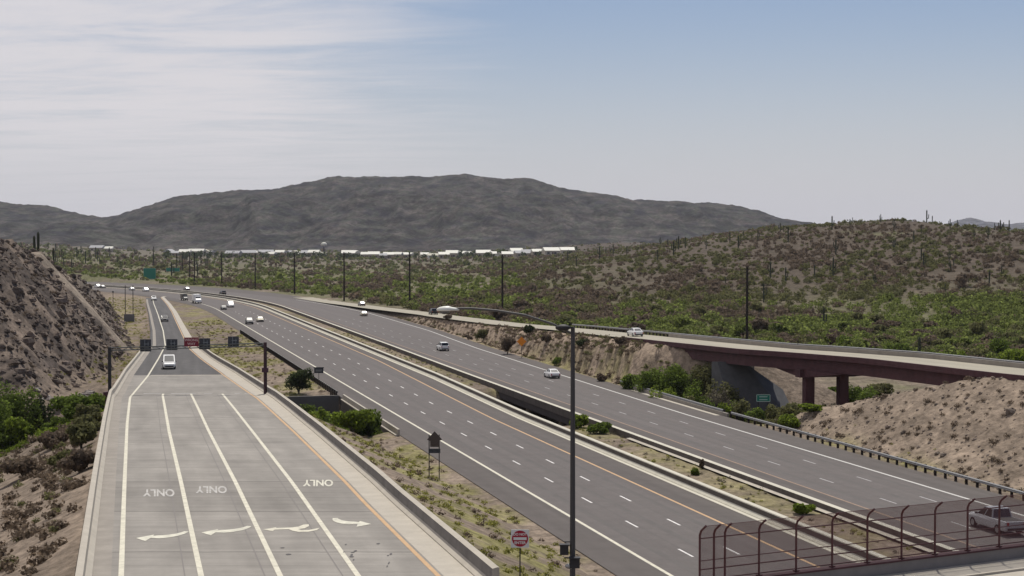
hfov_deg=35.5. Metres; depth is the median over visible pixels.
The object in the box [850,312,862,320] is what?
desert shrub
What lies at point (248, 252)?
house
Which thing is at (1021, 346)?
desert shrub
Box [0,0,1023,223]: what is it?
sky
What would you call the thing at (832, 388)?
bush
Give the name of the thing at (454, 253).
house
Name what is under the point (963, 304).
desert shrub
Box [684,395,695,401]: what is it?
bush
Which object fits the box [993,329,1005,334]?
desert shrub
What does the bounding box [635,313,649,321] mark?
desert shrub
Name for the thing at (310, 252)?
house
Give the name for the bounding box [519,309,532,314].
desert shrub
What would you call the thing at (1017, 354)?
tree
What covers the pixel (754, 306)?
desert shrub
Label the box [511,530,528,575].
road sign
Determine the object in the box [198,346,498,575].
concrete barrier
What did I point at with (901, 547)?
chain link fence
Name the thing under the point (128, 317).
road sign
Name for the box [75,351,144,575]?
concrete barrier
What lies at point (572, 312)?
desert shrub
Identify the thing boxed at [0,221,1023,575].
ground
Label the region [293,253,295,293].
utility pole
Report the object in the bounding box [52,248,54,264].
saguaro cactus
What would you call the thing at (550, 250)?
house
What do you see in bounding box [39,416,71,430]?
bush
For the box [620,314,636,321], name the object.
desert shrub
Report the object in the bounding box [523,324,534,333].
bush
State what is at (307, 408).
bush
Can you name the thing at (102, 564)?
shoulder
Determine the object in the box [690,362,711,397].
tree
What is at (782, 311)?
scrub
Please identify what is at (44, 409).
bush
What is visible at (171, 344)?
sign gantry
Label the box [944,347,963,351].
desert shrub
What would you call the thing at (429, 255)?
house
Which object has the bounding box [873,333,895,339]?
desert shrub
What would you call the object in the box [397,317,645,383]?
dry grass
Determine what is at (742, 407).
bush
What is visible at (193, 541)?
road marking
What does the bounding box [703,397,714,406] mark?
bush
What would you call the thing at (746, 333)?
utility pole
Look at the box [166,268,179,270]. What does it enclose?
guide sign
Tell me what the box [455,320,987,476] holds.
dry grass
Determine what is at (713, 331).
desert shrub
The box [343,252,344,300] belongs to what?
utility pole
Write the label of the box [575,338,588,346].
bush
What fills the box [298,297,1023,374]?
entrance ramp
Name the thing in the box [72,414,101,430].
bush
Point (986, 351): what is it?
desert shrub
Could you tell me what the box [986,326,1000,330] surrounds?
desert shrub
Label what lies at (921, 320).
desert shrub
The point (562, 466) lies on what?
joint
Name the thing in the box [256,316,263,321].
car
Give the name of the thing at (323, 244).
water tank
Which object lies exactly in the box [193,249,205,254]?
house
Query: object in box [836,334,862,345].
tree
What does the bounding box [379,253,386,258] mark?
house
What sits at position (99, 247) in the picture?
house
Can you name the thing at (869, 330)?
desert shrub
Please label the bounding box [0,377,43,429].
tree
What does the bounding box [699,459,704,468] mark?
bush
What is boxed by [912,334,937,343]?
desert shrub
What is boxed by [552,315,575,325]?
desert shrub
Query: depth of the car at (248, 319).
437.41 m
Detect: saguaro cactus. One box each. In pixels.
[37,232,39,250]
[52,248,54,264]
[763,283,766,301]
[768,262,772,278]
[787,227,790,241]
[823,308,826,323]
[830,263,835,275]
[833,240,838,254]
[918,337,920,351]
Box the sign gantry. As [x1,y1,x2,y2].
[103,336,268,404]
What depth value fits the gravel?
174.06 m
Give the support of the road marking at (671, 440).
on the freeway lanes at (796, 470)
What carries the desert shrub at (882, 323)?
on the ground at (62, 561)
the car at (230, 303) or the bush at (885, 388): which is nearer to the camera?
the bush at (885, 388)
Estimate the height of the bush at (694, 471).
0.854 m
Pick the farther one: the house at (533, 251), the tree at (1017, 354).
the house at (533, 251)
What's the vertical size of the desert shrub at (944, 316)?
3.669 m
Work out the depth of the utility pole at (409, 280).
536.40 m
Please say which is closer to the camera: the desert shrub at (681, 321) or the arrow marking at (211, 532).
the arrow marking at (211, 532)
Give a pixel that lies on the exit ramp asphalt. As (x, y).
(189, 362)
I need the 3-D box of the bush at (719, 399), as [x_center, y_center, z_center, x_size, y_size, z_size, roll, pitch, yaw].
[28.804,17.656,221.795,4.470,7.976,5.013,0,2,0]
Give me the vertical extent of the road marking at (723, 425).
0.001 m
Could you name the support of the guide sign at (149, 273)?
on the ground at (62, 561)
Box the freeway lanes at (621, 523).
[92,287,815,575]
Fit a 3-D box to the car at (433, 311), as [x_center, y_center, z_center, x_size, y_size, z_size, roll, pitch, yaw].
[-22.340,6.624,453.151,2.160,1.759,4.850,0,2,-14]
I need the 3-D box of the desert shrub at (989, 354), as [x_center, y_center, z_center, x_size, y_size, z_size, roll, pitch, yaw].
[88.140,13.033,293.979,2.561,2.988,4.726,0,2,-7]
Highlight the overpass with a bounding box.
[750,543,1023,575]
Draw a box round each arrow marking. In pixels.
[138,531,188,540]
[202,526,250,534]
[263,524,318,531]
[333,518,368,526]
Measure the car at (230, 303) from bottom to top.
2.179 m
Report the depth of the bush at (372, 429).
191.59 m
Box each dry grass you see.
[0,413,101,575]
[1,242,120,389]
[48,297,149,391]
[188,319,579,575]
[334,330,904,552]
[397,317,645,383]
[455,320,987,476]
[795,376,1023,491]
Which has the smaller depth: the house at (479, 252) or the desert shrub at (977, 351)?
the desert shrub at (977, 351)
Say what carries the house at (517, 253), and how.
on the ground at (62, 561)
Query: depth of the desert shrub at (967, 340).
329.63 m
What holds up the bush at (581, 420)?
on the ground at (62, 561)
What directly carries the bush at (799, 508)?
on the ground at (62, 561)
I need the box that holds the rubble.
[0,238,134,412]
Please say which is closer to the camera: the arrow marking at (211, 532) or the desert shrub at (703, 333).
the arrow marking at (211, 532)
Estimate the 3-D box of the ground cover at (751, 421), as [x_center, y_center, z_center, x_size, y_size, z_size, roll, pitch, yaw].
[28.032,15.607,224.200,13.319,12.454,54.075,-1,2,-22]
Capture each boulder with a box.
[33,386,40,392]
[85,390,94,395]
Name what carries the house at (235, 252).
on the ground at (62, 561)
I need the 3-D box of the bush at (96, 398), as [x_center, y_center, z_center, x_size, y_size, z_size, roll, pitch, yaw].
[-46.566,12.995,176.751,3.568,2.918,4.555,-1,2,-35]
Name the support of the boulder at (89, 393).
on the ground at (62, 561)
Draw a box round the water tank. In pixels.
[321,242,326,251]
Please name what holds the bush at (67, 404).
on the ground at (62, 561)
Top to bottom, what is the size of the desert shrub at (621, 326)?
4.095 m
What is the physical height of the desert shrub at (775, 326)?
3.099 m
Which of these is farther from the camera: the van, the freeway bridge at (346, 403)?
the van
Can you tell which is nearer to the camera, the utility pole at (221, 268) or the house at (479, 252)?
the utility pole at (221, 268)
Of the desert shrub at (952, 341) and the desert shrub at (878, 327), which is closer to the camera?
the desert shrub at (952, 341)
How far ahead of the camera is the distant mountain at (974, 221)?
8849.49 m
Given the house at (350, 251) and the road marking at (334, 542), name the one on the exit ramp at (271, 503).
the road marking at (334, 542)
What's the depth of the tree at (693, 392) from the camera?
231.10 m
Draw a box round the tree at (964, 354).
[936,351,966,355]
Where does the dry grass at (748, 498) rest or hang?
on the ground at (62, 561)
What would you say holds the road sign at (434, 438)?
on the ground at (62, 561)
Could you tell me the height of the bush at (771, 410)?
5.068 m
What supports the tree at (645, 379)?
on the ground at (62, 561)
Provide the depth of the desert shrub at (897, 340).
340.94 m
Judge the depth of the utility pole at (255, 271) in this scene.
747.42 m
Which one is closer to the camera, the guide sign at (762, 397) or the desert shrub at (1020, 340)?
the guide sign at (762, 397)
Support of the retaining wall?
on the ground at (62, 561)
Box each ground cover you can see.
[0,408,103,456]
[641,343,784,424]
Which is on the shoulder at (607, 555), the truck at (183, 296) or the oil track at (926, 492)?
the truck at (183, 296)
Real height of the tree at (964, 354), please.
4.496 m
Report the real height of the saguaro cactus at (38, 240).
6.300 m
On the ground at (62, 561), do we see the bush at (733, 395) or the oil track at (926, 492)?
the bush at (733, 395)
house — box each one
[89,245,104,251]
[104,246,113,251]
[169,251,178,255]
[178,249,191,256]
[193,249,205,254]
[225,251,241,256]
[241,250,256,256]
[258,250,273,254]
[301,250,309,256]
[307,250,320,255]
[341,250,355,254]
[360,252,367,256]
[368,251,379,257]
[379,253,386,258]
[383,252,393,258]
[393,252,402,256]
[403,252,408,257]
[427,253,437,257]
[438,252,449,258]
[445,250,458,257]
[475,250,490,257]
[501,251,513,256]
[509,248,522,250]
[513,250,529,257]
[531,249,541,255]
[541,247,559,254]
[560,247,574,253]
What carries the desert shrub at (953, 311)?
on the ground at (62, 561)
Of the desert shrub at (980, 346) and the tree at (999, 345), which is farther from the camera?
the desert shrub at (980, 346)
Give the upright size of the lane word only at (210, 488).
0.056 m
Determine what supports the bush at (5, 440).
on the ground at (62, 561)
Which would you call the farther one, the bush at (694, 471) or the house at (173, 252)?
the house at (173, 252)
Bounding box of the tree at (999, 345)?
[988,336,1011,353]
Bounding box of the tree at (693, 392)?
[678,378,707,402]
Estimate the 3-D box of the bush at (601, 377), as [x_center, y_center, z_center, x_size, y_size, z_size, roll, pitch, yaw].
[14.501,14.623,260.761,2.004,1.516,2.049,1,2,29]
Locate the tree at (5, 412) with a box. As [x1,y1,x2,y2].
[0,399,12,433]
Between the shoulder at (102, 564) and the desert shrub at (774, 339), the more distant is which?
the desert shrub at (774, 339)
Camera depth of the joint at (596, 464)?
158.66 m
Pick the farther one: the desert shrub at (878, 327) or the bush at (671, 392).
the desert shrub at (878, 327)
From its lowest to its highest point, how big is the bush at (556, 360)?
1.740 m
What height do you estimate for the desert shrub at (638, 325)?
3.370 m
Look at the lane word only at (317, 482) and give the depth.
104.69 m
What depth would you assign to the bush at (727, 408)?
214.54 m
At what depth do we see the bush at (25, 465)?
132.13 m
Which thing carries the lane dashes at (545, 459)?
on the freeway lanes at (621, 523)
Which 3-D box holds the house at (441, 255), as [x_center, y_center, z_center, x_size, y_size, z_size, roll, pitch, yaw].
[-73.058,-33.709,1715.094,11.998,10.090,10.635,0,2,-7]
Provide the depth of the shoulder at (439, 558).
103.30 m
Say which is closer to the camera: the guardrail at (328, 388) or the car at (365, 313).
the guardrail at (328, 388)
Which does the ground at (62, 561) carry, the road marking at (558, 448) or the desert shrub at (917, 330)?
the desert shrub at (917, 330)
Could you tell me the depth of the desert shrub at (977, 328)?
363.82 m
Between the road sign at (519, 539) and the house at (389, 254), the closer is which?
the road sign at (519, 539)
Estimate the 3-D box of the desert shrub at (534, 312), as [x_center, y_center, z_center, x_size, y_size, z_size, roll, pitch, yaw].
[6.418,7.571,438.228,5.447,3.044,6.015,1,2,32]
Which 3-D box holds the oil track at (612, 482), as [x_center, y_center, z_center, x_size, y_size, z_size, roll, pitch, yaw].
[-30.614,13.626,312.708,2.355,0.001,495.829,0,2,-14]
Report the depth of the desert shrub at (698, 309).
435.59 m
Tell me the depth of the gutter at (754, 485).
146.34 m
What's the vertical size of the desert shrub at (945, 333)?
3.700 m
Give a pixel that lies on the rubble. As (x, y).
(29, 339)
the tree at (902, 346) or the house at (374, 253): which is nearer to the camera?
the tree at (902, 346)
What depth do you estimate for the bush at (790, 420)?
195.54 m
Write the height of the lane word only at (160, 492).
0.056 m
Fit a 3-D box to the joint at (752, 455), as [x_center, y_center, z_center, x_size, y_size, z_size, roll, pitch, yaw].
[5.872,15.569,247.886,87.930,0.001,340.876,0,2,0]
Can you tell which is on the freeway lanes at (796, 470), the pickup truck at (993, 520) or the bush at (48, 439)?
the pickup truck at (993, 520)
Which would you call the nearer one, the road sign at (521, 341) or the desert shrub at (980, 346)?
the road sign at (521, 341)
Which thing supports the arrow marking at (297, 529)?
on the exit ramp at (271, 503)
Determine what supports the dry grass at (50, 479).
on the ground at (62, 561)
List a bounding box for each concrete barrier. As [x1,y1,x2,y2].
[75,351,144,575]
[92,284,958,551]
[92,285,890,561]
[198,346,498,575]
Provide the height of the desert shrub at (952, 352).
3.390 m
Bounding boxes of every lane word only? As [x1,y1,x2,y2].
[144,489,173,495]
[196,486,226,492]
[303,480,332,485]
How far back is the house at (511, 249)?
1800.77 m
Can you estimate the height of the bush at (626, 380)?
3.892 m
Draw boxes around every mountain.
[0,173,812,251]
[947,218,1023,229]
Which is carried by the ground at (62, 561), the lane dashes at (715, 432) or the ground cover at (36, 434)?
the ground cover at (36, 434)
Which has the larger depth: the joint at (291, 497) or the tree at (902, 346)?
the tree at (902, 346)
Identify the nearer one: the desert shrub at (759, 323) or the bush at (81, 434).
the bush at (81, 434)
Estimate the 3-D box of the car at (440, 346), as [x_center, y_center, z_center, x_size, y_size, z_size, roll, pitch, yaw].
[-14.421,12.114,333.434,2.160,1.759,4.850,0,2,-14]
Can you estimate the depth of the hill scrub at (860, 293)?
597.03 m
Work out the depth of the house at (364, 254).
1766.06 m
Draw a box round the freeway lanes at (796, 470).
[87,283,1023,547]
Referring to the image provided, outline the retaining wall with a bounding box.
[287,395,338,414]
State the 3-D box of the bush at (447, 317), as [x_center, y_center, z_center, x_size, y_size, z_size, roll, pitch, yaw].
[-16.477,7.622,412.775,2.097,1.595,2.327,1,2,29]
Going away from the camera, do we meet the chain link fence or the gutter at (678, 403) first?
the chain link fence
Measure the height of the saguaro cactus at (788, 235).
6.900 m
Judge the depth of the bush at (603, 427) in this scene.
188.74 m
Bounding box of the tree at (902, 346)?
[882,342,912,350]
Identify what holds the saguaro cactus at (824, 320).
on the ground at (62, 561)
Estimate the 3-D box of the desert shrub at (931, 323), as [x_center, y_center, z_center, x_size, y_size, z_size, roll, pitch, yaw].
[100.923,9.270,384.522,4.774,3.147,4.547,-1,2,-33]
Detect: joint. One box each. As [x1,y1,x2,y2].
[156,395,184,575]
[185,394,264,575]
[218,396,342,575]
[275,332,730,575]
[288,329,772,569]
[312,331,817,564]
[384,328,964,509]
[407,341,1010,540]
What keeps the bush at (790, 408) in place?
on the ground at (62, 561)
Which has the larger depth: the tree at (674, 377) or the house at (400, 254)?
the house at (400, 254)
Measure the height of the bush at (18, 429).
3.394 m
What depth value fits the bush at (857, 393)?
231.77 m
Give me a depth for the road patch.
78.77 m
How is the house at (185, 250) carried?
on the ground at (62, 561)
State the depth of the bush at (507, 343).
321.69 m
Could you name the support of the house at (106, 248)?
on the ground at (62, 561)
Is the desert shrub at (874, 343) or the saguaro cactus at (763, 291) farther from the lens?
the saguaro cactus at (763, 291)
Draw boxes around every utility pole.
[221,254,222,283]
[255,254,255,288]
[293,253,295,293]
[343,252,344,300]
[409,253,410,300]
[501,254,503,308]
[745,266,747,338]
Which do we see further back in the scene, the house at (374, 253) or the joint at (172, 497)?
the house at (374, 253)
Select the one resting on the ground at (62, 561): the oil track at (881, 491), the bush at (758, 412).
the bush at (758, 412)
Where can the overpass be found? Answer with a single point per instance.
(1005, 560)
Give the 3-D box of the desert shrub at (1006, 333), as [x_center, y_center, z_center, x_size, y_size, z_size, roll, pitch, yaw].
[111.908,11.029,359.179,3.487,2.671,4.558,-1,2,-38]
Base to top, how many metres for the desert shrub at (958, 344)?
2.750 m
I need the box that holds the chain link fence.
[699,494,1023,575]
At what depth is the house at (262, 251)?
1966.09 m
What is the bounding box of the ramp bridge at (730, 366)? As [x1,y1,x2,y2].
[627,334,1023,415]
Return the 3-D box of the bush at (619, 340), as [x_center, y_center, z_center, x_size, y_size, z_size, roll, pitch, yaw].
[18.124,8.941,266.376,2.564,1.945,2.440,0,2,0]
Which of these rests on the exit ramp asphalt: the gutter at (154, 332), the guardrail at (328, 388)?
the gutter at (154, 332)
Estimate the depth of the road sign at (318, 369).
257.23 m
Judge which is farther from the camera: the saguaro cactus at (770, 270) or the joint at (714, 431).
the saguaro cactus at (770, 270)
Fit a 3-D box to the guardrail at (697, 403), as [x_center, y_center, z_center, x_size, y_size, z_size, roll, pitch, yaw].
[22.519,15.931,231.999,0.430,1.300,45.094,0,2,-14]
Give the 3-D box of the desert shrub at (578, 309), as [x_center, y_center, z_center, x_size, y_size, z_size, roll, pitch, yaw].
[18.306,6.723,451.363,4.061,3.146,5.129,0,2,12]
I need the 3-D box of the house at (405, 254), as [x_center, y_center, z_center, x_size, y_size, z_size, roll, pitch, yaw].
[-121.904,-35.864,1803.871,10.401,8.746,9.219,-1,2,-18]
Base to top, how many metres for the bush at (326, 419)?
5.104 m
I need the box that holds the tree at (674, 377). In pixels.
[653,363,695,397]
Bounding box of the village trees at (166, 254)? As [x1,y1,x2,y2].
[162,245,579,259]
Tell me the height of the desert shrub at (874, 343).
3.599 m
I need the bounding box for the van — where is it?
[162,354,176,368]
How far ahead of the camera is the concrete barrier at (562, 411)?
187.69 m
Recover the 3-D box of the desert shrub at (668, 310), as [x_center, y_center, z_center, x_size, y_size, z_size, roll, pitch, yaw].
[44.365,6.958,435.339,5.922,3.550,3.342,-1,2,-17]
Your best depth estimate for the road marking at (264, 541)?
95.41 m
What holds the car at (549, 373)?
on the freeway lanes at (796, 470)
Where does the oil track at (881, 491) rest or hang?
on the freeway lanes at (796, 470)
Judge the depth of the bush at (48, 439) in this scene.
149.88 m
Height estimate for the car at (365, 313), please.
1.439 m
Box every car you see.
[161,315,168,321]
[227,301,233,306]
[245,317,253,323]
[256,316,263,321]
[360,311,367,315]
[428,308,437,314]
[436,342,449,350]
[544,369,559,377]
[627,328,643,336]
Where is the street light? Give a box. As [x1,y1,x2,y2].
[436,306,579,575]
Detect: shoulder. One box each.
[87,282,1023,514]
[92,289,666,575]
[92,347,151,575]
[117,288,852,566]
[161,296,472,575]
[274,303,975,548]
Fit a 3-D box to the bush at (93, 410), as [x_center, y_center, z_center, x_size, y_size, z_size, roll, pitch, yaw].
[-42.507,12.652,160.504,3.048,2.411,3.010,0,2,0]
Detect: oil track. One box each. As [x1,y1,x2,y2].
[232,307,754,574]
[247,307,799,569]
[305,306,1023,537]
[324,306,980,508]
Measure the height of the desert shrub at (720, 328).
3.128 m
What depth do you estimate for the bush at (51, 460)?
127.85 m
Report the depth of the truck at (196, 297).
580.66 m
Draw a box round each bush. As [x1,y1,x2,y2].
[0,433,14,449]
[0,456,46,476]
[4,416,35,443]
[26,395,54,429]
[36,430,68,449]
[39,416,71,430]
[47,449,71,465]
[49,392,89,419]
[56,449,95,473]
[65,420,97,448]
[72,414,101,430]
[73,402,102,421]
[80,392,106,409]
[284,367,313,393]
[299,404,316,412]
[308,411,320,418]
[314,406,330,419]
[322,413,346,428]
[330,409,374,431]
[352,409,382,435]
[443,315,451,319]
[474,329,487,338]
[500,336,516,353]
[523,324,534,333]
[541,334,551,342]
[552,357,561,364]
[569,414,588,428]
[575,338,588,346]
[586,422,611,433]
[596,373,606,381]
[613,336,627,345]
[619,373,637,388]
[648,384,677,397]
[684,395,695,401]
[690,468,699,475]
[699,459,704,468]
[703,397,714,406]
[704,378,743,403]
[707,387,731,407]
[717,400,736,418]
[732,398,752,420]
[744,407,765,421]
[765,403,779,421]
[775,402,806,416]
[777,413,800,427]
[792,503,816,514]
[797,403,823,411]
[828,386,835,391]
[849,382,878,402]
[862,383,894,395]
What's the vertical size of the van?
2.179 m
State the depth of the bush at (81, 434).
138.04 m
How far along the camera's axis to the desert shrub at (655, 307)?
453.40 m
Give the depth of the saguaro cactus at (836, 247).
624.79 m
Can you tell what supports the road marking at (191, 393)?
on the exit ramp at (271, 503)
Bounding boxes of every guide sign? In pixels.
[143,268,155,278]
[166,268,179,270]
[756,394,769,406]
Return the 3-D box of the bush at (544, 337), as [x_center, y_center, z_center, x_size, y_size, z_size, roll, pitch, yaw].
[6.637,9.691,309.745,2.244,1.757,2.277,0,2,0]
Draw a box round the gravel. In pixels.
[764,376,1023,495]
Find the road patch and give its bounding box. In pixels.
[281,543,391,566]
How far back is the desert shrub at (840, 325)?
383.78 m
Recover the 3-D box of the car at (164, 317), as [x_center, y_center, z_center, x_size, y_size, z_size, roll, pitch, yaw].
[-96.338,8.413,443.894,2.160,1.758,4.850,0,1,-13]
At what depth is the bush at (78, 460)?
118.10 m
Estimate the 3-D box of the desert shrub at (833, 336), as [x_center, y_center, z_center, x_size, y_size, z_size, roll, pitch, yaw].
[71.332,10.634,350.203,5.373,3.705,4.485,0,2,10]
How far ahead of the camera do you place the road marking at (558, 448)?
169.21 m
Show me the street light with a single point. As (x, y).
(573, 563)
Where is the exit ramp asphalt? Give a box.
[134,298,222,374]
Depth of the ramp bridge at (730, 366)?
215.95 m
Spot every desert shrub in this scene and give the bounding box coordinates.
[489,303,507,318]
[513,296,530,309]
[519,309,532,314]
[531,310,546,316]
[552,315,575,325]
[560,310,577,316]
[571,306,584,314]
[615,325,629,332]
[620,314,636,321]
[626,321,647,329]
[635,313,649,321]
[650,304,663,311]
[665,308,683,314]
[674,315,692,327]
[691,305,707,316]
[695,331,713,335]
[706,329,717,333]
[710,324,726,334]
[733,321,752,334]
[744,302,762,311]
[748,316,768,330]
[766,336,784,341]
[770,323,788,332]
[826,328,843,343]
[833,321,859,329]
[842,338,870,347]
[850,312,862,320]
[851,339,865,347]
[853,326,873,334]
[856,321,872,326]
[864,338,880,347]
[867,313,884,322]
[869,324,885,332]
[870,321,891,328]
[872,334,886,342]
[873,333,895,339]
[877,320,901,327]
[889,338,900,343]
[909,317,929,325]
[909,329,926,335]
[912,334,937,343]
[921,321,939,328]
[928,345,944,349]
[929,339,944,345]
[935,327,950,335]
[937,328,955,338]
[938,312,950,322]
[943,350,961,354]
[944,334,974,344]
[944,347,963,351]
[945,339,962,344]
[948,306,962,318]
[955,273,976,282]
[955,342,968,346]
[956,301,972,307]
[967,347,984,355]
[968,320,988,335]
[976,343,988,349]
[980,332,999,340]
[981,348,993,354]
[985,350,998,358]
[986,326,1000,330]
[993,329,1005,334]
[1001,331,1017,337]
[1015,344,1023,349]
[1016,336,1023,343]
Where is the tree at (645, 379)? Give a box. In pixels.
[630,366,664,392]
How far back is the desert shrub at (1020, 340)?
324.30 m
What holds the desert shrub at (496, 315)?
on the ground at (62, 561)
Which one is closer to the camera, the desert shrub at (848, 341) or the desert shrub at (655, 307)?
the desert shrub at (848, 341)
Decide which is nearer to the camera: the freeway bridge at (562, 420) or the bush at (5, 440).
the bush at (5, 440)
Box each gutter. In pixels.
[107,287,856,560]
[146,299,155,345]
[627,438,936,552]
[632,390,717,414]
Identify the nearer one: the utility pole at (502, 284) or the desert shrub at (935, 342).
the desert shrub at (935, 342)
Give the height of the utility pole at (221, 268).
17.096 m
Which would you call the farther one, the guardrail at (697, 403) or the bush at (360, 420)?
the guardrail at (697, 403)
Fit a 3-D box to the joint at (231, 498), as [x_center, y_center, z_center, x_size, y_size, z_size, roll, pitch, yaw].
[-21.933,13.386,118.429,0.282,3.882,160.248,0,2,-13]
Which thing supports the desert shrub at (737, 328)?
on the ground at (62, 561)
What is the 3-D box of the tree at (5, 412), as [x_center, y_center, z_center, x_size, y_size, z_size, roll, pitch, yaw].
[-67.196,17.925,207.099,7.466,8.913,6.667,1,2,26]
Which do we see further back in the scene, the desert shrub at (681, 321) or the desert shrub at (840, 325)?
the desert shrub at (681, 321)
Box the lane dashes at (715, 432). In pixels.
[339,319,963,525]
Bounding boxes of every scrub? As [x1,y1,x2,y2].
[17,242,516,276]
[21,242,1023,353]
[513,217,1023,303]
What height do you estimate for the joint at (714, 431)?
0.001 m
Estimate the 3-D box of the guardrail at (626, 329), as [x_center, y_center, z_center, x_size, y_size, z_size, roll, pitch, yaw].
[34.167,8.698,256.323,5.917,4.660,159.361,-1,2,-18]
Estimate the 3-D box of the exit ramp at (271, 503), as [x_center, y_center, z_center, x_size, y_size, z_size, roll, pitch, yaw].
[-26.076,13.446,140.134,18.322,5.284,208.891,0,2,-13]
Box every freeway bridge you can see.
[339,394,529,435]
[499,386,728,425]
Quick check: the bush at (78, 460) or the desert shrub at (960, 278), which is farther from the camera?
the desert shrub at (960, 278)
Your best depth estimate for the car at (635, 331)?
276.95 m
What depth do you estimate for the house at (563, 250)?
1664.76 m
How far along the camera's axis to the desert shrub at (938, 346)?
314.61 m
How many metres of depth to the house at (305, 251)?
1877.47 m
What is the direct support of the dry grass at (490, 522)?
on the ground at (62, 561)
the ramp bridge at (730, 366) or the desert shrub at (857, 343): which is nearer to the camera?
the ramp bridge at (730, 366)
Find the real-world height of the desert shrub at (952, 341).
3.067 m
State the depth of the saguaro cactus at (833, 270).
550.14 m
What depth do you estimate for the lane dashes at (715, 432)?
177.36 m
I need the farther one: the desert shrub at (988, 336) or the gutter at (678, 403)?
the desert shrub at (988, 336)
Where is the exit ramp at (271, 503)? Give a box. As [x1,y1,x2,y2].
[111,375,442,575]
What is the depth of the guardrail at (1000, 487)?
166.21 m
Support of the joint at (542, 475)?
on the freeway lanes at (621, 523)
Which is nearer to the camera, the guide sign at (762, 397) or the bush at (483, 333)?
the guide sign at (762, 397)
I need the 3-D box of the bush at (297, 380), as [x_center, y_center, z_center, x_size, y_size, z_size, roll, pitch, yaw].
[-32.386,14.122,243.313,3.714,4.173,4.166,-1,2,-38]
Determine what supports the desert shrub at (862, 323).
on the ground at (62, 561)
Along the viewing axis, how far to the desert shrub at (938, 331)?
363.42 m
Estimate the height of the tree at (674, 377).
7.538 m
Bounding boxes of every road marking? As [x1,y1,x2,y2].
[116,288,811,563]
[118,301,165,575]
[144,393,253,393]
[161,298,440,575]
[162,394,203,575]
[190,394,282,575]
[196,302,672,575]
[222,394,360,575]
[270,302,975,546]
[300,300,1023,515]
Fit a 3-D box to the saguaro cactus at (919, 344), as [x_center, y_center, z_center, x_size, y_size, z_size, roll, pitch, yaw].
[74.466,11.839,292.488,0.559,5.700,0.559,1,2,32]
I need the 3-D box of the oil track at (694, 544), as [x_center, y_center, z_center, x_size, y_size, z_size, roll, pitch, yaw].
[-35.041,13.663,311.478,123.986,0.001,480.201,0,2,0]
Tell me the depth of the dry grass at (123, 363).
402.14 m
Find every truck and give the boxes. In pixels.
[180,294,187,300]
[192,294,201,303]
[969,506,1023,534]
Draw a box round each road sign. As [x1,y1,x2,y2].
[124,285,134,321]
[313,367,323,372]
[427,431,441,477]
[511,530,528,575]
[517,337,525,357]
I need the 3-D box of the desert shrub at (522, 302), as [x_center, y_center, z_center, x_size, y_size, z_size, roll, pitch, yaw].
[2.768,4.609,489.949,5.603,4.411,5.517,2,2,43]
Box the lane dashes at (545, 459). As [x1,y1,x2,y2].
[238,313,737,556]
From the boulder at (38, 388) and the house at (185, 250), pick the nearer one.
the boulder at (38, 388)
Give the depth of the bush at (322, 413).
222.09 m
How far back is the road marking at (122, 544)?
101.85 m
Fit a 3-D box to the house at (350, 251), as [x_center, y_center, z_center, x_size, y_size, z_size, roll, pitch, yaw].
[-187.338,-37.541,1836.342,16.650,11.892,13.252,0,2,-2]
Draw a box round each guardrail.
[240,330,337,394]
[572,324,1023,362]
[620,380,724,411]
[730,411,1023,500]
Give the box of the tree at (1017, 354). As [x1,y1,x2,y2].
[996,348,1023,361]

